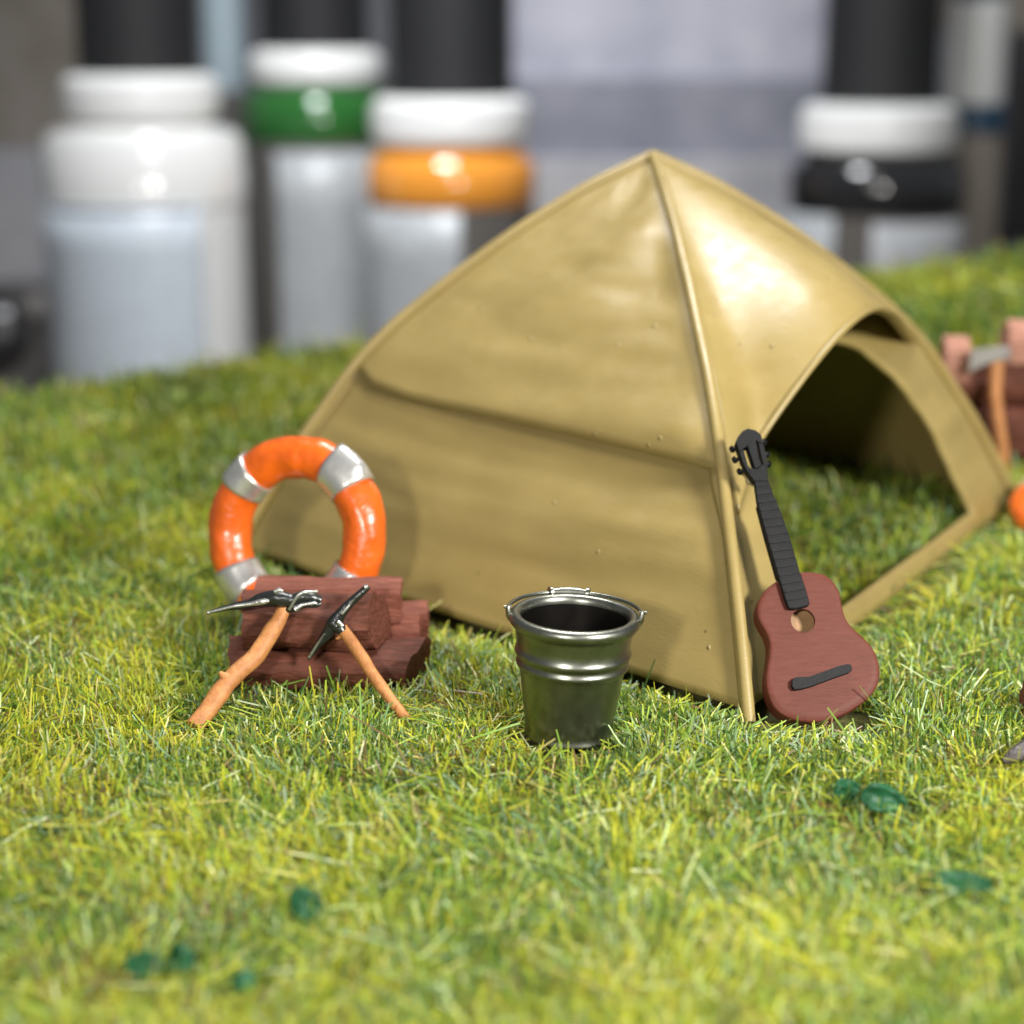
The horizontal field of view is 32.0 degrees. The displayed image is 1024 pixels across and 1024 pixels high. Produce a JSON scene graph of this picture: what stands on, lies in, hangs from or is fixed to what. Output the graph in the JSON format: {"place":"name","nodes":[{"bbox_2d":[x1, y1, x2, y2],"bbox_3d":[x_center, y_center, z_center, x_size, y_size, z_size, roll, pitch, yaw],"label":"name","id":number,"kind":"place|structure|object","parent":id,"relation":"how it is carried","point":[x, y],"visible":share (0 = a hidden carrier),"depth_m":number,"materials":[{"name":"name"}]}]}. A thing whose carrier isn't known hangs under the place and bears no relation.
{"place":"outdoors","nodes":[
{"label":"outdoors","id":0,"kind":"place"},
{"bbox_2d":[0,319,252,396],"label":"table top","id":1,"kind":"object","parent":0,"point":[38,364],"depth_m":83.13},
{"bbox_2d":[0,291,49,376],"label":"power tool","id":2,"kind":"object","parent":1,"relation":"on","point":[24,318],"visible":1,"depth_m":66.64,"materials":[{"name":"plastic"}]},
{"bbox_2d":[0,282,50,318],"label":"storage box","id":3,"kind":"object","parent":1,"relation":"on","point":[19,290],"visible":0.02,"depth_m":96.61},
{"bbox_2d":[0,146,47,281],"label":"storage box","id":4,"kind":"object","parent":3,"relation":"on","point":[23,257],"visible":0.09,"depth_m":96.48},
{"bbox_2d":[0,0,77,145],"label":"storage box","id":5,"kind":"object","parent":4,"relation":"on","point":[38,54],"visible":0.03,"depth_m":100.53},
{"bbox_2d":[40,0,250,393],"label":"paint bottle","id":6,"kind":"object","parent":1,"relation":"on","point":[143,173],"visible":0.91,"depth_m":70.88,"materials":[{"name":"white plastic"}]},
{"bbox_2d":[200,0,251,338],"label":"hobby bottle","id":7,"kind":"object","parent":1,"relation":"on","point":[223,23],"visible":0.43,"depth_m":87.22,"materials":[{"name":"blue plastic"}]},
{"bbox_2d":[242,0,386,361],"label":"paint bottle","id":8,"kind":"object","parent":1,"relation":"on","point":[312,146],"visible":0.65,"depth_m":79.76,"materials":[{"name":"white plastic"}]},
{"bbox_2d":[365,0,535,341],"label":"paint bottle","id":9,"kind":"object","parent":1,"relation":"on","point":[450,176],"visible":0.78,"depth_m":72.29,"materials":[{"name":"white plastic"}]},
{"bbox_2d":[531,157,795,219],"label":"storage box","id":10,"kind":"object","parent":1,"relation":"on","point":[762,180],"depth_m":91.09,"materials":[{"name":"grey plastic"}]},
{"bbox_2d":[510,75,821,157],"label":"storage box","id":11,"kind":"object","parent":10,"relation":"on","point":[634,118],"visible":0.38,"depth_m":91.32,"materials":[{"name":"grey plastic"}]},
{"bbox_2d":[513,0,825,78],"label":"storage box","id":12,"kind":"object","parent":11,"relation":"on","point":[668,39],"visible":0.98,"depth_m":91.19,"materials":[{"name":"grey plastic"}]},
{"bbox_2d":[786,0,966,275],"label":"paint bottle","id":13,"kind":"object","parent":1,"relation":"on","point":[876,173],"visible":0.57,"depth_m":72.23,"materials":[{"name":"black"}]},
{"bbox_2d":[945,0,1010,263],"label":"hobby bottle","id":14,"kind":"object","parent":1,"relation":"on","point":[977,59],"visible":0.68,"depth_m":76.83,"materials":[{"name":"grey plastic"}]},
{"bbox_2d":[246,77,389,95],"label":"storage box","id":15,"kind":"object","parent":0,"point":[383,85],"depth_m":102.41,"materials":[{"name":"grey plastic"}]},
{"bbox_2d":[0,236,1023,1023],"bbox_3d":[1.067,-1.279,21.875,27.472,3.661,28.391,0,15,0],"label":"grass","id":16,"kind":"structure","parent":0,"point":[442,824],"depth_m":14.38,"materials":[{"name":"green plant"}]},
{"bbox_2d":[123,950,165,982],"bbox_3d":[-2.389,2.949,11.597,0.277,0.194,0.118,-8,-12,-10],"label":"leaf flake","id":17,"kind":"object","parent":16,"relation":"on","point":[141,961],"visible":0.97,"depth_m":11.60,"materials":[{"name":"green plant"}]},
{"bbox_2d":[168,943,196,972],"bbox_3d":[-2.170,2.920,11.686,0.192,0.196,0.125,3,-13,17],"label":"leaf flake","id":18,"kind":"object","parent":16,"relation":"on","point":[179,952],"visible":1,"depth_m":11.67,"materials":[{"name":"green plant"}]},
{"bbox_2d":[231,969,256,995],"bbox_3d":[-1.717,3.015,11.453,0.166,0.170,0.170,0,15,0],"label":"foliage bead","id":19,"kind":"object","parent":16,"relation":"on","point":[241,979],"visible":0.88,"depth_m":11.40,"materials":[{"name":"green plant"}]},
{"bbox_2d":[187,588,322,731],"bbox_3d":[-2.526,1.273,16.500,1.471,1.107,0.766,-13,20,-40],"label":"pickaxe","id":20,"kind":"object","parent":16,"relation":"on","point":[236,673],"visible":0.99,"depth_m":16.42,"materials":[{"name":"brown wood"}]},
{"bbox_2d":[208,436,385,611],"bbox_3d":[-2.238,0.231,18.480,2.041,1.995,0.861,6,16,21],"label":"lifebuoy","id":21,"kind":"object","parent":16,"relation":"on","point":[341,476],"visible":0.76,"depth_m":18.29,"materials":[{"name":"orange paint"}]},
{"bbox_2d":[289,886,320,921],"bbox_3d":[-1.441,2.728,12.432,0.213,0.249,0.125,-11,-10,-21],"label":"leaf flake","id":22,"kind":"object","parent":16,"relation":"on","point":[300,897],"visible":0.99,"depth_m":12.42,"materials":[{"name":"green plant"}]},
{"bbox_2d":[227,635,431,688],"bbox_3d":[-1.760,1.429,17.103,1.964,0.421,0.567,0,15,0],"label":"split log","id":23,"kind":"object","parent":16,"relation":"on","point":[398,659],"visible":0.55,"depth_m":16.91,"materials":[{"name":"brown wood"}]},
{"bbox_2d":[241,590,390,651],"bbox_3d":[-1.884,1.011,17.029,1.421,0.545,0.604,0,15,0],"label":"split log","id":24,"kind":"object","parent":23,"relation":"on","point":[367,621],"visible":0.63,"depth_m":16.82,"materials":[{"name":"brown wood"}]},
{"bbox_2d":[307,584,410,722],"bbox_3d":[-1.325,1.261,16.483,1.183,1.139,0.394,10,18,33],"label":"pickaxe","id":25,"kind":"object","parent":16,"relation":"on","point":[334,623],"visible":0.97,"depth_m":16.51,"materials":[{"name":"brown wood"}]},
{"bbox_2d":[387,613,421,638],"bbox_3d":[-1.726,1.239,17.550,1.669,0.555,0.412,0,15,0],"label":"split log","id":26,"kind":"object","parent":16,"relation":"on","point":[409,626],"visible":0.06,"depth_m":17.36,"materials":[{"name":"brown wood"}]},
{"bbox_2d":[254,575,402,623],"bbox_3d":[-1.789,0.856,17.450,1.442,0.427,0.436,0,15,0],"label":"split log","id":27,"kind":"object","parent":26,"relation":"on","point":[389,588],"visible":0.46,"depth_m":17.35,"materials":[{"name":"brown wood"}]},
{"bbox_2d":[402,600,428,636],"bbox_3d":[-1.668,1.154,17.938,1.681,0.519,0.342,0,15,0],"label":"split log","id":28,"kind":"object","parent":16,"relation":"on","point":[421,607],"visible":0.07,"depth_m":17.85,"materials":[{"name":"brown wood"}]},
{"bbox_2d":[504,586,646,749],"bbox_3d":[0.527,1.392,15.758,1.251,1.188,1.224,3,15,-1],"label":"bucket","id":29,"kind":"object","parent":16,"relation":"on","point":[572,649],"visible":0.99,"depth_m":15.43,"materials":[{"name":"metal"}]},
{"bbox_2d":[252,150,1015,724],"bbox_3d":[1.668,-1.874,22.025,7.923,5.106,10.816,9,18,31],"label":"tent","id":30,"kind":"object","parent":16,"relation":"on","point":[586,384],"visible":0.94,"depth_m":19.34,"materials":[{"name":"fabric"}]},
{"bbox_2d":[729,429,878,726],"bbox_3d":[2.742,0.585,16.701,1.084,2.510,1.660,-3,15,-11],"label":"guitar","id":31,"kind":"object","parent":16,"relation":"on","point":[820,657],"visible":0.99,"depth_m":16.45,"materials":[{"name":"brown wood"}]},
{"bbox_2d":[742,465,753,486],"bbox_3d":[2.275,-0.369,17.132,0.171,0.286,0.180,0,15,0],"label":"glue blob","id":32,"kind":"object","parent":31,"relation":"attached to","point":[746,480],"visible":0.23,"depth_m":17.10,"materials":[{"name":"beige"}]},
{"bbox_2d":[833,777,861,800],"bbox_3d":[2.693,2.223,14.322,0.269,0.184,0.114,1,-14,-18],"label":"leaf flake","id":33,"kind":"object","parent":16,"relation":"on","point":[838,789],"visible":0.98,"depth_m":14.31,"materials":[{"name":"green plant"}]},
{"bbox_2d":[860,782,907,812],"bbox_3d":[2.943,2.258,14.093,0.382,0.221,0.134,1,15,3],"label":"leaf flake","id":34,"kind":"object","parent":16,"relation":"on","point":[888,794],"visible":0.98,"depth_m":14.11,"materials":[{"name":"green plant"}]},
{"bbox_2d":[931,870,992,898],"bbox_3d":[3.211,2.657,12.733,0.442,0.200,0.092,2,-13,3],"label":"leaf flake","id":35,"kind":"object","parent":16,"relation":"on","point":[983,882],"visible":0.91,"depth_m":12.74,"materials":[{"name":"green plant"}]},
{"bbox_2d":[968,346,1011,474],"bbox_3d":[6.718,-1.409,24.979,0.672,1.885,0.367,7,17,25],"label":"axe","id":36,"kind":"object","parent":16,"relation":"on","point":[995,357],"visible":0.88,"depth_m":24.79,"materials":[{"name":"brown wood"}]},
{"bbox_2d":[972,404,1023,458],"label":"split log","id":37,"kind":"object","parent":16,"relation":"on","point":[1014,418],"visible":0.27,"depth_m":25.30,"materials":[{"name":"brown wood"}]},
{"bbox_2d":[958,363,1023,404],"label":"split log","id":38,"kind":"object","parent":37,"relation":"on","point":[975,389],"visible":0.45,"depth_m":25.23,"materials":[{"name":"brown wood"}]},
{"bbox_2d":[939,336,970,384],"bbox_3d":[6.257,-2.154,25.275,0.368,0.683,0.494,0,15,0],"label":"split log","id":39,"kind":"object","parent":38,"relation":"on","point":[954,353],"visible":0.76,"depth_m":25.05,"materials":[{"name":"brown wood"}]},
{"bbox_2d":[999,319,1023,364],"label":"split log","id":40,"kind":"object","parent":38,"relation":"on","point":[1011,334],"visible":0.89,"depth_m":25.11,"materials":[{"name":"brown wood"}]},
{"bbox_2d":[1001,739,1023,764],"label":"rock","id":41,"kind":"object","parent":16,"relation":"on","point":[1012,752],"visible":0.99,"depth_m":14.90,"materials":[{"name":"grey stone"}]},
{"bbox_2d":[1009,482,1023,533],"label":"lifebuoy","id":42,"kind":"object","parent":16,"relation":"on","point":[1016,505],"visible":0.92,"depth_m":22.41,"materials":[{"name":"orange paint"}]},
{"bbox_2d":[1019,681,1023,716],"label":"split log","id":43,"kind":"object","parent":16,"relation":"on","point":[1021,696],"visible":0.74,"depth_m":16.18,"materials":[{"name":"brown wood"}]},
{"bbox_2d":[196,0,948,102],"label":"background wall","id":44,"kind":"structure","parent":0,"point":[379,26],"depth_m":135.27,"materials":[{"name":"paint"}]},
{"bbox_2d":[941,0,1023,31],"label":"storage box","id":45,"kind":"object","parent":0,"point":[1016,23],"visible":0.12,"depth_m":95.36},
{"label":"storage box","id":46,"kind":"object","parent":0,"visible":0},
{"bbox_2d":[997,32,1023,247],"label":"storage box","id":47,"kind":"object","parent":46,"relation":"on","point":[1010,231],"visible":0.41,"depth_m":84.84,"materials":[{"name":"plastic"}]}
]}

